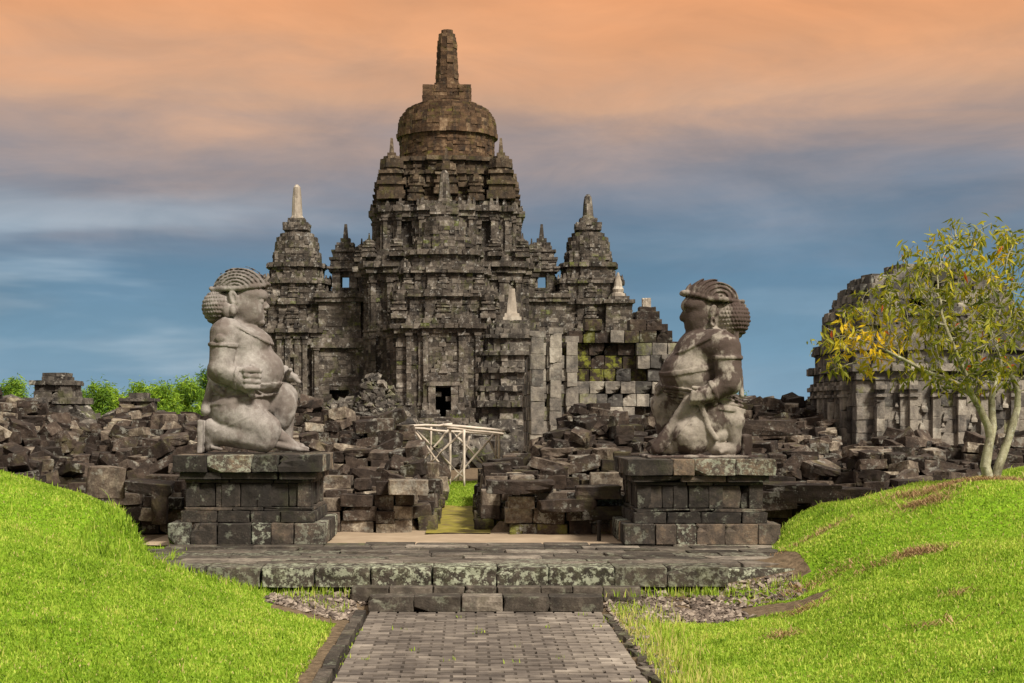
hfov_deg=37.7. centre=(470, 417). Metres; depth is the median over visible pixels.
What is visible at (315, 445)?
stone block
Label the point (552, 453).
stone block
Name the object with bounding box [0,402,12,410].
stone block
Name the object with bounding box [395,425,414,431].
stone block
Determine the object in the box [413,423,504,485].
bamboo scaffold
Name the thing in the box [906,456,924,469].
stone block
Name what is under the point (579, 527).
stone block
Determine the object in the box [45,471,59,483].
stone block
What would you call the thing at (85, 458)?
stone block
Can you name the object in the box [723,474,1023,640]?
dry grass
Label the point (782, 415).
stone block
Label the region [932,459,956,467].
stone block
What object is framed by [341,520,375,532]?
stone block
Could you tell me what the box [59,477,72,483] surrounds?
stone block
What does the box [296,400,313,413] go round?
stone block
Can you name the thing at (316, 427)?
stone block
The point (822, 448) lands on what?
stone block
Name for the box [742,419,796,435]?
stone block
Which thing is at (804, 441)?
stone block
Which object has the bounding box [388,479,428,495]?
stone block
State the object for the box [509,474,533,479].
stone block
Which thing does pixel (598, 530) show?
iron post
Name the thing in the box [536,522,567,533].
stone block
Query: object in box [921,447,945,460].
stone block
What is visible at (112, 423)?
stone block
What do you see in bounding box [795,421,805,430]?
stone block
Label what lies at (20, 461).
stone block
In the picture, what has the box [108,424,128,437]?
stone block
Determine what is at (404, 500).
stone block
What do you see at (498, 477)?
stone block
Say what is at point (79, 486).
stone block
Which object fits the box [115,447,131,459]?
stone block
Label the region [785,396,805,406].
stone block
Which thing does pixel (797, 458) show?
stone block
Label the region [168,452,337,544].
statue plinth
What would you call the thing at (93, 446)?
stone block
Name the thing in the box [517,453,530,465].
stone block
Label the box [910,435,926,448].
stone block
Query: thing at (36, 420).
stone block
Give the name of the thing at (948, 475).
stone block
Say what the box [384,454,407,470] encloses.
stone block
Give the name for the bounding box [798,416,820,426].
stone block
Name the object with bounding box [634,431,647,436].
stone block
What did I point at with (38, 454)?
stone block
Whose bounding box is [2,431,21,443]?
stone block
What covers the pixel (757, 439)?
stone block
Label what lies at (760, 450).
stone block
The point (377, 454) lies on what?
stone block
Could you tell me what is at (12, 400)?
stone block
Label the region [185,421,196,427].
stone block
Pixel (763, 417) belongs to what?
stone block
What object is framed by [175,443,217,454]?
stone block
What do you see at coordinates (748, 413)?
stone block
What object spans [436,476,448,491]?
stone block
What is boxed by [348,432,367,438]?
stone block
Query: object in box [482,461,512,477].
stone block
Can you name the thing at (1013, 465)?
stone block
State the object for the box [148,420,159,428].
stone block
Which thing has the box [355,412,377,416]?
stone block
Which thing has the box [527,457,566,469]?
stone block
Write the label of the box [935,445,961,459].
stone block
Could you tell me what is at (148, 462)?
stone block
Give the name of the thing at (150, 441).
stone block
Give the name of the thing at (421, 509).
stone block
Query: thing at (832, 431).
stone block
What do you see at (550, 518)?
stone block
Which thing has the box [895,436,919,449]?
stone block
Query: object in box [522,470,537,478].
stone block
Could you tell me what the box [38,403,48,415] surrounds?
stone block
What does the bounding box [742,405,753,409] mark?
stone block
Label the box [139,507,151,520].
stone block
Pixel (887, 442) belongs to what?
stone block
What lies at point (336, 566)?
terrace
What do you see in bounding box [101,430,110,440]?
stone block
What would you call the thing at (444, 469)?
stone block
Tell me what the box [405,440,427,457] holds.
stone block
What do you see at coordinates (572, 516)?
stone block
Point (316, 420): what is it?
stone block
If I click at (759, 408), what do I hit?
stone block
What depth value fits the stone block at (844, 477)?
22.39 m
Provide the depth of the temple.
105.99 m
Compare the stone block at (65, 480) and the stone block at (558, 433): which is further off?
the stone block at (558, 433)
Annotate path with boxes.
[144,530,621,544]
[333,611,647,682]
[426,505,490,532]
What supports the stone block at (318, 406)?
on the rubble at (75, 431)
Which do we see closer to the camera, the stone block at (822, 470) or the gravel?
the gravel
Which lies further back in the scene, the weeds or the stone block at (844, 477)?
the stone block at (844, 477)
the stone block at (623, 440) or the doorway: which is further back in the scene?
the doorway
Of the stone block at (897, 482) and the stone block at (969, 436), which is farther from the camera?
the stone block at (969, 436)
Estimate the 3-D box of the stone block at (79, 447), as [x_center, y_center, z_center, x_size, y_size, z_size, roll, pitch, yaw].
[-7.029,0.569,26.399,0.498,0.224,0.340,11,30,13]
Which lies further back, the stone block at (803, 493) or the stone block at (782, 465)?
the stone block at (782, 465)
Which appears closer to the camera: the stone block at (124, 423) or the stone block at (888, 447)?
the stone block at (888, 447)
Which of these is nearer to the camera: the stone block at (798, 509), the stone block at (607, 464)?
the stone block at (798, 509)
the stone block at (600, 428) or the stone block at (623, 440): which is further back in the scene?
the stone block at (600, 428)
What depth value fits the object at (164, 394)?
85.72 m
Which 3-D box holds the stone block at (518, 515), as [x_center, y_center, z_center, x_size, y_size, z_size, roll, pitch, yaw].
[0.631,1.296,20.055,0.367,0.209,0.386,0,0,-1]
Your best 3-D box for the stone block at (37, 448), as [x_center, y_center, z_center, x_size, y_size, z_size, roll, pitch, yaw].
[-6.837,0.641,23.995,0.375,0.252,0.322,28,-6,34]
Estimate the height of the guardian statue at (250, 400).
2.347 m
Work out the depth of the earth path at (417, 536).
19.14 m
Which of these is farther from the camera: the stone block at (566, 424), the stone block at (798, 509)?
the stone block at (566, 424)
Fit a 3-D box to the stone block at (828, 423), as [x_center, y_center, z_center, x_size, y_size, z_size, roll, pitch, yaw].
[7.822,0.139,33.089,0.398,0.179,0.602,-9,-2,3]
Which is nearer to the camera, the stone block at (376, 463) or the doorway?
the stone block at (376, 463)
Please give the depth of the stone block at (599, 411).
23.90 m
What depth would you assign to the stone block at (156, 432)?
26.30 m
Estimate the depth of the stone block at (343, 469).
21.90 m
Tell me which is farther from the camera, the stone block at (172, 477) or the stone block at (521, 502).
the stone block at (172, 477)
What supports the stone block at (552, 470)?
on the stone block at (560, 482)
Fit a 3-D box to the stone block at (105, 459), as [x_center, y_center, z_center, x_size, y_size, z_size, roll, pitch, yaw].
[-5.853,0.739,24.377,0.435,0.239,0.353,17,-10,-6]
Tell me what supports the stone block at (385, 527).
on the earth path at (417, 536)
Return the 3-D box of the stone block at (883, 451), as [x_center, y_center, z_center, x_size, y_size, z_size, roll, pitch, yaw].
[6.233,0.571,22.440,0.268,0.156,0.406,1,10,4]
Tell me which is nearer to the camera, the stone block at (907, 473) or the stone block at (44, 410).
the stone block at (907, 473)
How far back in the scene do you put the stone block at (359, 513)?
20.14 m
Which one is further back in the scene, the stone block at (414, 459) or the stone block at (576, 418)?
the stone block at (576, 418)
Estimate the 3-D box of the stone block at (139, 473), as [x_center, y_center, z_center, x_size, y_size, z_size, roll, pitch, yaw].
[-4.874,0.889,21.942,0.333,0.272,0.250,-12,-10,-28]
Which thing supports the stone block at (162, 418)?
on the rubble at (177, 501)
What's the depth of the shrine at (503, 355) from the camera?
60.74 m
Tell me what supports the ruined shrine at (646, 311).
on the ground at (792, 559)
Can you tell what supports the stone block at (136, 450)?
on the rubble at (177, 501)
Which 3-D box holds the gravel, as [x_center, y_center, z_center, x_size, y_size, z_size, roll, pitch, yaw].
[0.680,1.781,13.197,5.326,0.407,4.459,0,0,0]
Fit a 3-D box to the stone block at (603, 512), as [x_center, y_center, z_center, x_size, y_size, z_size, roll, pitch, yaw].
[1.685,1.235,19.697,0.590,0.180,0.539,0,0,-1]
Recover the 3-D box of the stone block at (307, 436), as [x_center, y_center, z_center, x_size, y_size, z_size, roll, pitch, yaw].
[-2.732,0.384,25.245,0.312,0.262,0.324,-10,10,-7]
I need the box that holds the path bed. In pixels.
[332,615,367,682]
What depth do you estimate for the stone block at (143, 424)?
27.03 m
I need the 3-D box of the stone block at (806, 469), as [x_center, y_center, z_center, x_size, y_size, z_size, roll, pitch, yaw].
[5.297,0.802,22.756,0.575,0.236,0.382,-3,25,-39]
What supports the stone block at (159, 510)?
on the ground at (792, 559)
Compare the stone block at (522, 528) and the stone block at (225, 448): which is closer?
the stone block at (522, 528)
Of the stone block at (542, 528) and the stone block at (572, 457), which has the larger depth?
the stone block at (572, 457)
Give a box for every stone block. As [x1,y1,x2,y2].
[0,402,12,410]
[0,426,11,438]
[0,455,13,466]
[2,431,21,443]
[2,441,30,457]
[5,397,21,407]
[8,418,36,437]
[8,451,29,472]
[10,407,26,418]
[17,400,42,409]
[22,415,43,426]
[22,437,40,446]
[22,459,42,474]
[23,405,38,414]
[29,450,43,459]
[32,445,58,467]
[37,421,62,437]
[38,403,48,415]
[41,440,55,446]
[42,446,61,455]
[42,459,53,470]
[43,413,71,423]
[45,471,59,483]
[47,430,71,443]
[54,458,66,466]
[56,439,76,453]
[58,462,84,476]
[59,463,94,477]
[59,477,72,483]
[64,441,85,454]
[68,482,85,493]
[72,454,90,462]
[76,422,91,432]
[83,443,99,452]
[84,436,100,443]
[86,465,125,498]
[90,423,103,432]
[90,451,115,462]
[97,445,109,450]
[97,453,123,465]
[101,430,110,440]
[107,418,131,428]
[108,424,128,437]
[109,437,138,452]
[110,493,145,504]
[114,504,142,519]
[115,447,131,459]
[116,407,132,413]
[116,420,130,425]
[118,459,139,470]
[124,478,175,495]
[125,467,149,479]
[127,427,150,435]
[128,410,141,418]
[128,454,157,460]
[132,446,150,455]
[132,520,141,533]
[136,438,159,446]
[137,458,152,468]
[138,421,148,426]
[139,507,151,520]
[141,438,173,459]
[141,521,160,533]
[143,496,150,506]
[144,402,156,412]
[145,474,179,480]
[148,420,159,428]
[148,452,174,473]
[150,414,177,423]
[150,429,163,435]
[151,491,168,524]
[160,432,188,447]
[161,421,181,430]
[165,428,180,433]
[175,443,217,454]
[180,425,196,440]
[184,413,196,421]
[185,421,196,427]
[218,446,231,450]
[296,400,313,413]
[298,430,317,443]
[304,422,329,432]
[308,417,323,423]
[308,439,327,450]
[312,400,323,411]
[318,436,337,442]
[323,475,353,487]
[325,421,340,431]
[327,443,360,451]
[328,406,355,420]
[335,416,351,429]
[336,464,349,474]
[340,493,374,506]
[341,437,356,445]
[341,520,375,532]
[343,506,376,520]
[344,448,371,459]
[346,458,368,467]
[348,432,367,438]
[349,468,380,478]
[352,419,376,433]
[353,479,372,491]
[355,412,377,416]
[356,437,377,446]
[366,449,393,460]
[371,460,388,466]
[372,418,393,431]
[372,437,401,449]
[374,495,394,510]
[376,481,388,494]
[376,511,394,523]
[376,523,394,532]
[377,431,403,446]
[378,406,406,423]
[381,469,405,480]
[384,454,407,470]
[388,448,405,459]
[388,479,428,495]
[393,505,412,519]
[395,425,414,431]
[395,495,414,505]
[395,519,411,532]
[398,431,414,440]
[400,463,425,476]
[403,456,427,475]
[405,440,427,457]
[413,501,431,518]
[418,492,434,500]
[418,515,437,530]
[427,462,439,478]
[427,479,435,491]
[436,462,450,478]
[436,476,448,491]
[473,518,493,529]
[480,503,499,518]
[481,489,500,504]
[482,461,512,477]
[485,476,507,485]
[486,479,520,494]
[487,457,523,466]
[492,473,524,479]
[504,506,532,522]
[508,495,534,508]
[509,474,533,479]
[509,522,536,534]
[510,479,554,493]
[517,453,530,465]
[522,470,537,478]
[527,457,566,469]
[530,437,547,450]
[530,445,542,458]
[533,507,564,523]
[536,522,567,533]
[537,474,565,489]
[537,491,566,506]
[537,497,596,512]
[539,465,568,477]
[541,447,573,458]
[544,427,571,439]
[549,438,569,447]
[556,461,574,474]
[557,421,574,428]
[565,512,585,520]
[566,454,598,473]
[566,477,578,486]
[567,520,591,533]
[568,435,595,447]
[568,455,600,465]
[569,406,588,415]
[569,426,591,445]
[571,473,586,479]
[572,414,596,425]
[573,449,591,454]
[574,484,621,498]
[575,415,597,430]
[579,505,621,519]
[581,416,609,439]
[586,403,610,410]
[589,407,613,415]
[589,472,622,485]
[589,520,609,522]
[592,443,616,447]
[592,447,619,458]
[592,523,610,533]
[596,416,615,427]
[596,499,616,504]
[600,459,614,470]
[607,426,633,439]
[613,410,629,424]
[614,435,632,446]
[619,424,643,431]
[627,441,645,452]
[629,415,645,423]
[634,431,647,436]
[641,417,654,430]
[646,429,656,435]
[646,437,656,449]
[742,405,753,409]
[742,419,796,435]
[744,410,754,418]
[748,396,762,403]
[752,438,762,440]
[752,440,778,452]
[752,448,765,452]
[754,404,766,414]
[758,416,771,419]
[759,436,785,440]
[761,397,784,410]
[763,482,843,503]
[763,490,796,511]
[765,509,791,517]
[770,412,790,418]
[777,463,799,474]
[777,466,801,480]
[780,451,818,459]
[781,392,797,402]
[783,452,805,463]
[784,403,798,413]
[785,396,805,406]
[785,435,810,442]
[792,505,808,516]
[795,408,818,417]
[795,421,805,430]
[797,487,874,506]
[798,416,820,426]
[799,439,819,444]
[799,458,841,480]
[806,404,816,412]
[806,443,828,453]
[807,427,825,436]
[812,463,840,476]
[814,419,835,426]
[818,427,836,436]
[820,440,839,451]
[821,453,841,457]
[832,471,853,483]
[841,444,859,457]
[846,458,857,468]
[849,449,869,458]
[853,446,883,450]
[853,470,863,486]
[854,459,887,470]
[856,450,881,459]
[858,470,889,483]
[863,481,890,492]
[871,436,889,443]
[877,449,893,458]
[882,439,903,445]
[882,446,912,455]
[883,427,901,436]
[884,451,907,464]
[885,468,918,481]
[888,460,918,472]
[890,479,918,486]
[891,426,915,439]
[893,447,911,455]
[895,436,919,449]
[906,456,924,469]
[908,476,932,481]
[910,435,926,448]
[914,429,933,443]
[918,460,936,473]
[920,466,941,475]
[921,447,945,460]
[932,443,952,447]
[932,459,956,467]
[934,471,966,480]
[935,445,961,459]
[951,469,981,476]
[961,442,980,453]
[963,431,985,442]
[963,453,980,461]
[978,438,994,443]
[978,444,1000,455]
[978,458,1009,469]
[995,433,1013,443]
[995,448,1022,463]
[998,437,1023,447]
[1003,463,1023,469]
[1008,450,1022,460]
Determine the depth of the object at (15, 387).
87.79 m
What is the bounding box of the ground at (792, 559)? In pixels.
[0,468,1023,682]
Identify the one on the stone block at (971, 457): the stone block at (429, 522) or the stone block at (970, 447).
the stone block at (970, 447)
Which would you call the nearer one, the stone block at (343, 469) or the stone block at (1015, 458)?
the stone block at (343, 469)
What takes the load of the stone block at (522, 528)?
on the earth path at (417, 536)
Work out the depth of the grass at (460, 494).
29.85 m
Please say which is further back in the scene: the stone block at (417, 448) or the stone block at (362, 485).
the stone block at (417, 448)
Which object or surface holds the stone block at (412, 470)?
on the rubble at (177, 501)
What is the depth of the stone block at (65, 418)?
28.57 m
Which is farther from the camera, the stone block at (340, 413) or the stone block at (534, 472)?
the stone block at (340, 413)
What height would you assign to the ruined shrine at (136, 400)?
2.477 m
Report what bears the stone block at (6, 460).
on the rubble at (75, 431)
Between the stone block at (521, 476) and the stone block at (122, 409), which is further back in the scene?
the stone block at (122, 409)
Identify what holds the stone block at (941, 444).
on the rubble at (75, 431)
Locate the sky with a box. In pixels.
[0,0,1023,406]
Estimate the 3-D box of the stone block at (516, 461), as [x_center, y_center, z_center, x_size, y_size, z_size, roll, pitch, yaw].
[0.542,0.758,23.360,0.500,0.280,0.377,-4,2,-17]
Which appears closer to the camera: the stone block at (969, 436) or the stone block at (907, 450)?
the stone block at (907, 450)
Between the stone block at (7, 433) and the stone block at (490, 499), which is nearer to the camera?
the stone block at (490, 499)
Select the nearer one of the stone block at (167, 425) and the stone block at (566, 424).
the stone block at (566, 424)
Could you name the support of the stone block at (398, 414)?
on the stone block at (403, 428)
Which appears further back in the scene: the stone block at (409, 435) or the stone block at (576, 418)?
the stone block at (409, 435)
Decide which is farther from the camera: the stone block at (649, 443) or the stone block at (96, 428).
the stone block at (96, 428)
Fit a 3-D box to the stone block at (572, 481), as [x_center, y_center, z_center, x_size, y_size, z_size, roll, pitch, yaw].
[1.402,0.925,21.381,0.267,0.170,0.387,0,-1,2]
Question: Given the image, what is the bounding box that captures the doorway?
[424,356,462,417]
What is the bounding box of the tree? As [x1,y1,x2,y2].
[806,212,1023,477]
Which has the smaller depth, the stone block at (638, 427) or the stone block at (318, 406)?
the stone block at (638, 427)
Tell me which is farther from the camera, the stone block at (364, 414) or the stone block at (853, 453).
the stone block at (364, 414)
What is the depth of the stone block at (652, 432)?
23.55 m
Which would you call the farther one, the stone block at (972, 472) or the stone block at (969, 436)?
the stone block at (969, 436)
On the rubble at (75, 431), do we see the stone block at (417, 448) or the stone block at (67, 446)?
the stone block at (67, 446)
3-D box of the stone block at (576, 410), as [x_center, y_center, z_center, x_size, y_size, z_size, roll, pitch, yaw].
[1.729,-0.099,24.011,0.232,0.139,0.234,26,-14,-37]
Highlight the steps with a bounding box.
[352,584,640,611]
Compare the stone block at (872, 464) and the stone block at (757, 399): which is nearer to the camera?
the stone block at (872, 464)
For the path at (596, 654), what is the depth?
12.28 m
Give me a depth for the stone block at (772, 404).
35.45 m
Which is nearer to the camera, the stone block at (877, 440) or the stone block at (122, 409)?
the stone block at (877, 440)
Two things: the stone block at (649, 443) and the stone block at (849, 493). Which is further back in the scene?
the stone block at (649, 443)
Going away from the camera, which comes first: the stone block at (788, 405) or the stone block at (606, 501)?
the stone block at (606, 501)
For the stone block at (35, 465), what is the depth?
22.76 m
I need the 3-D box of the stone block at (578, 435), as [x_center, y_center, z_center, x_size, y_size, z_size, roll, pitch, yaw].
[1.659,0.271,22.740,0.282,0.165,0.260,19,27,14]
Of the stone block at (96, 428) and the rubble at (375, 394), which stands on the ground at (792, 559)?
the rubble at (375, 394)
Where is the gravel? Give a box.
[263,572,807,675]
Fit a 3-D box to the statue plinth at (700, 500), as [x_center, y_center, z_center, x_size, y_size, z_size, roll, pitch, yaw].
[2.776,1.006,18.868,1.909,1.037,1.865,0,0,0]
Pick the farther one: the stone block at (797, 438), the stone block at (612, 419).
the stone block at (797, 438)
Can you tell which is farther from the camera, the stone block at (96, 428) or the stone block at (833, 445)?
the stone block at (96, 428)
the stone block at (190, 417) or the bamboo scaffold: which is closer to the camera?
the stone block at (190, 417)
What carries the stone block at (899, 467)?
on the rubble at (177, 501)
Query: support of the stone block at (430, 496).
on the rubble at (177, 501)
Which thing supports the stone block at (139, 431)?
on the rubble at (75, 431)
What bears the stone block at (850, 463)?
on the rubble at (177, 501)
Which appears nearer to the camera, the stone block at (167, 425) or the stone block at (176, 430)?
the stone block at (176, 430)
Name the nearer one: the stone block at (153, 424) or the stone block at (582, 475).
the stone block at (582, 475)
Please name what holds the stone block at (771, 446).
on the rubble at (75, 431)
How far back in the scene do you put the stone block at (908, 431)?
25.61 m
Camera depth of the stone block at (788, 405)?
34.91 m
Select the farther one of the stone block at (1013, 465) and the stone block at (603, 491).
the stone block at (1013, 465)
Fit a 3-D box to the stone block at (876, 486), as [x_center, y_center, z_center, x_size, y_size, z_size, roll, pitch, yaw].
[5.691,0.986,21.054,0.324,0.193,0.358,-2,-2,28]
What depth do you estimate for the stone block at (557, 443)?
22.53 m
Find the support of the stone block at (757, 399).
on the rubble at (75, 431)
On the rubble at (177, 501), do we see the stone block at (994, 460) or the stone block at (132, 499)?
the stone block at (994, 460)
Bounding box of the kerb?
[312,610,670,682]
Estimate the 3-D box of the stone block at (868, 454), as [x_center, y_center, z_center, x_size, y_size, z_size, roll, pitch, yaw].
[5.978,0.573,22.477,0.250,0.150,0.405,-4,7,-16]
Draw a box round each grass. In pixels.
[445,480,477,505]
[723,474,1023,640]
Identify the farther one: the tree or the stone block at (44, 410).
the stone block at (44, 410)
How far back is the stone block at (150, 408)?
30.17 m
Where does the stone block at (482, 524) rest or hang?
on the earth path at (417, 536)
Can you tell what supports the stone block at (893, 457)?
on the rubble at (177, 501)
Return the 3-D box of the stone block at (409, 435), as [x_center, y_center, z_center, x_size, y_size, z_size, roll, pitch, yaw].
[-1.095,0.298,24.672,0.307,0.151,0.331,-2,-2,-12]
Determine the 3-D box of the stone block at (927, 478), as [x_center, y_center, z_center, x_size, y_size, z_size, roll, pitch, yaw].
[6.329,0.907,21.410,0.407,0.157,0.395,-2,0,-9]
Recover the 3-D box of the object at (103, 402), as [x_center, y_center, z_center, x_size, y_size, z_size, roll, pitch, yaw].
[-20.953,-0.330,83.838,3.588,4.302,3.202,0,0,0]
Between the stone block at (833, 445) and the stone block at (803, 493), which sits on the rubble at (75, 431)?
the stone block at (833, 445)
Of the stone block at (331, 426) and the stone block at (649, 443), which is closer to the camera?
the stone block at (649, 443)
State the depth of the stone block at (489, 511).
20.41 m
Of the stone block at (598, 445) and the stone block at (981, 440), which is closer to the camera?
the stone block at (598, 445)
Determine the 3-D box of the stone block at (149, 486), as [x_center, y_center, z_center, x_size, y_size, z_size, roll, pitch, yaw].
[-4.173,0.894,19.503,0.632,0.161,0.478,5,5,-6]
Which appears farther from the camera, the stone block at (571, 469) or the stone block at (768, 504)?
the stone block at (571, 469)
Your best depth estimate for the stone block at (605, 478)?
20.82 m
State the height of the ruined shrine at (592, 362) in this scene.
3.772 m
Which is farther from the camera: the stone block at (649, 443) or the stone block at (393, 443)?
the stone block at (393, 443)
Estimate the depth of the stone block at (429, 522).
20.41 m
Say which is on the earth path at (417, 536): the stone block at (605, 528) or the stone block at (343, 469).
the stone block at (605, 528)
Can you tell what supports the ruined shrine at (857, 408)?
on the ground at (792, 559)
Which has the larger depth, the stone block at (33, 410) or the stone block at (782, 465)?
the stone block at (33, 410)
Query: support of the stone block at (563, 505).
on the stone block at (572, 516)
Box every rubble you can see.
[0,388,1023,501]
[0,407,1023,533]
[3,373,773,469]
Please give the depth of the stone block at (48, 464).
23.48 m
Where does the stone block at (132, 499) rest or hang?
on the stone block at (134, 511)
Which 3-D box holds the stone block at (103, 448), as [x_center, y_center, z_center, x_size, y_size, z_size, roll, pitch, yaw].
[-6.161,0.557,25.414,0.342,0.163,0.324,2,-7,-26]
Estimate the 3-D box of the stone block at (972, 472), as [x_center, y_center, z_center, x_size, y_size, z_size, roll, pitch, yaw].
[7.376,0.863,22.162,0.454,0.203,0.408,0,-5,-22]
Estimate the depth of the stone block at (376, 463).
22.64 m
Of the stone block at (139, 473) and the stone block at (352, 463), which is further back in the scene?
the stone block at (352, 463)
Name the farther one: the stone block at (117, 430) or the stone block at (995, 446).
the stone block at (117, 430)
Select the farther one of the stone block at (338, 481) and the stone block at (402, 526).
the stone block at (338, 481)
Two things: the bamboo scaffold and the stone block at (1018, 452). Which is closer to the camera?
the stone block at (1018, 452)
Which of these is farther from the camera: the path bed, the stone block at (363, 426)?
the stone block at (363, 426)
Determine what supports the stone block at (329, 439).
on the rubble at (177, 501)
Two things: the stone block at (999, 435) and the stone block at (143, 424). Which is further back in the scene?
the stone block at (143, 424)
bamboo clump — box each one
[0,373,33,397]
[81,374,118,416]
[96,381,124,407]
[121,375,159,405]
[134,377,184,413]
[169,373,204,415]
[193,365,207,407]
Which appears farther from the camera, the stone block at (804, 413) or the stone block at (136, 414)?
the stone block at (804, 413)
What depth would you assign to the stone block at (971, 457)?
23.79 m
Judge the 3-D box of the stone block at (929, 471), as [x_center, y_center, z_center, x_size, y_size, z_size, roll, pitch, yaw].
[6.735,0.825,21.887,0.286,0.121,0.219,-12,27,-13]
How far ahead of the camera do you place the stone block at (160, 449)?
23.48 m
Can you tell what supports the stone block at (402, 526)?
on the earth path at (417, 536)
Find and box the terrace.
[148,542,793,589]
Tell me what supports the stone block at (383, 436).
on the rubble at (177, 501)
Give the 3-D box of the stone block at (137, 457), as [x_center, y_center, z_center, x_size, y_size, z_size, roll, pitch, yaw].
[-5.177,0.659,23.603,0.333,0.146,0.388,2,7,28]
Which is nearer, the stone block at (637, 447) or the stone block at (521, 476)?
the stone block at (521, 476)
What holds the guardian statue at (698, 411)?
on the statue plinth at (700, 500)
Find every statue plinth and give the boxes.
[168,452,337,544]
[610,456,780,544]
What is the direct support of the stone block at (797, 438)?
on the rubble at (177, 501)
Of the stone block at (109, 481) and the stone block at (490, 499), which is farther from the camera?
the stone block at (490, 499)
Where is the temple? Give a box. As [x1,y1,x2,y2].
[260,29,634,425]
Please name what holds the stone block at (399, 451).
on the rubble at (75, 431)
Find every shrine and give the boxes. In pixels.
[23,373,93,407]
[118,393,164,410]
[470,289,544,426]
[522,319,676,452]
[633,298,677,342]
[806,263,1023,448]
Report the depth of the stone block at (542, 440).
23.67 m
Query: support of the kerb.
on the ground at (792, 559)
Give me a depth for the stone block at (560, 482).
20.92 m
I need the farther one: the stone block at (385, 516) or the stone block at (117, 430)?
the stone block at (117, 430)
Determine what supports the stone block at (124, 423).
on the rubble at (177, 501)
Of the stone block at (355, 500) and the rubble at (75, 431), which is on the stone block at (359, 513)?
the stone block at (355, 500)
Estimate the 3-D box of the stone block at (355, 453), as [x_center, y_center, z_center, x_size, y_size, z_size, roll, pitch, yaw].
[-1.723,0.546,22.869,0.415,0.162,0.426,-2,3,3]
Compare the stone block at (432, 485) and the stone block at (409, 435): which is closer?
the stone block at (432, 485)
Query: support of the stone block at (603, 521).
on the stone block at (605, 528)
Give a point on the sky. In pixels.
(781, 153)
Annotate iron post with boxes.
[596,521,601,540]
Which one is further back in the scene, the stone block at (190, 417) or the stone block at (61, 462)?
the stone block at (190, 417)
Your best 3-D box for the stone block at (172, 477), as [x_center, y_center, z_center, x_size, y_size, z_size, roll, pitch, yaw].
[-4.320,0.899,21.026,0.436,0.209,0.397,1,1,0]
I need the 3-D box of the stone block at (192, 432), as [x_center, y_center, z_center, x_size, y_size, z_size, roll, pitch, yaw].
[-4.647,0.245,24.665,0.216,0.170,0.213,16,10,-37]
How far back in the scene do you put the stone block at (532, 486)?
19.45 m
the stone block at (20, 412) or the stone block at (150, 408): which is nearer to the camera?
the stone block at (20, 412)
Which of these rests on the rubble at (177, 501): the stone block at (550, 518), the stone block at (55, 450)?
the stone block at (55, 450)
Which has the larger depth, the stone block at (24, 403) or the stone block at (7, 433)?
the stone block at (24, 403)
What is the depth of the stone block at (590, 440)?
22.73 m
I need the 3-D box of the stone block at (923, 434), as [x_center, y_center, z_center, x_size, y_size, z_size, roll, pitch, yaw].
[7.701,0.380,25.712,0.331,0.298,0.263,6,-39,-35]
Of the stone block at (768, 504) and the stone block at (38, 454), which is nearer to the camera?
the stone block at (768, 504)
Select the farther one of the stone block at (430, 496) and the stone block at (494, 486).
the stone block at (430, 496)
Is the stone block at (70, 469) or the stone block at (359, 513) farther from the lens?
the stone block at (70, 469)
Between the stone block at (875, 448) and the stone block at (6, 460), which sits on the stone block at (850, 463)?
the stone block at (875, 448)
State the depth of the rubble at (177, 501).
20.90 m
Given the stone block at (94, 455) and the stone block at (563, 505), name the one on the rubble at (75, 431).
the stone block at (94, 455)
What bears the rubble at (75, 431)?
on the ground at (792, 559)
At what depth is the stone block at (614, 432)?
23.10 m
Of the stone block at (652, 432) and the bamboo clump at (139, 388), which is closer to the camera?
the stone block at (652, 432)
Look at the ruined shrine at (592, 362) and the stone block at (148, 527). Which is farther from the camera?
the ruined shrine at (592, 362)
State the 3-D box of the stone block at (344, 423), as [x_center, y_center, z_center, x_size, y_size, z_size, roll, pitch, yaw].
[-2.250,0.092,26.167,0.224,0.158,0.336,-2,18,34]
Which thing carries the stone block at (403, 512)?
on the stone block at (402, 526)
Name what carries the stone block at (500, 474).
on the rubble at (177, 501)
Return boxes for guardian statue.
[197,266,308,453]
[639,278,758,457]
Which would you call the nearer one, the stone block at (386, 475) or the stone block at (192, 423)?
the stone block at (386, 475)
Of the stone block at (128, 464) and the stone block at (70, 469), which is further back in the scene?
the stone block at (128, 464)
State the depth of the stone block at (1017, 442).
23.45 m
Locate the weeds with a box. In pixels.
[277,572,801,682]
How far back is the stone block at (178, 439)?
24.12 m
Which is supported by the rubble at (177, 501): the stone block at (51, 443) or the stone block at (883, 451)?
the stone block at (51, 443)
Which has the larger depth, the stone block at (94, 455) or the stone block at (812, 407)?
the stone block at (812, 407)
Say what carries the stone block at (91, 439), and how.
on the rubble at (177, 501)
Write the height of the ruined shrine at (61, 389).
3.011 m
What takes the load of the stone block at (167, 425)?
on the rubble at (75, 431)
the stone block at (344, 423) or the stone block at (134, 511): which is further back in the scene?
the stone block at (344, 423)
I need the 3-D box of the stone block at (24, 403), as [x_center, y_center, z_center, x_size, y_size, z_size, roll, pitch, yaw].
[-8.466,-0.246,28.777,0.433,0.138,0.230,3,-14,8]
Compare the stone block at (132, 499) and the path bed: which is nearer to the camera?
the path bed
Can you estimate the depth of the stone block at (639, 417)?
24.91 m
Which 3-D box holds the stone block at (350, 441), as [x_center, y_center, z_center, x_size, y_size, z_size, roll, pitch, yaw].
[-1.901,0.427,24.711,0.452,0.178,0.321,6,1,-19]

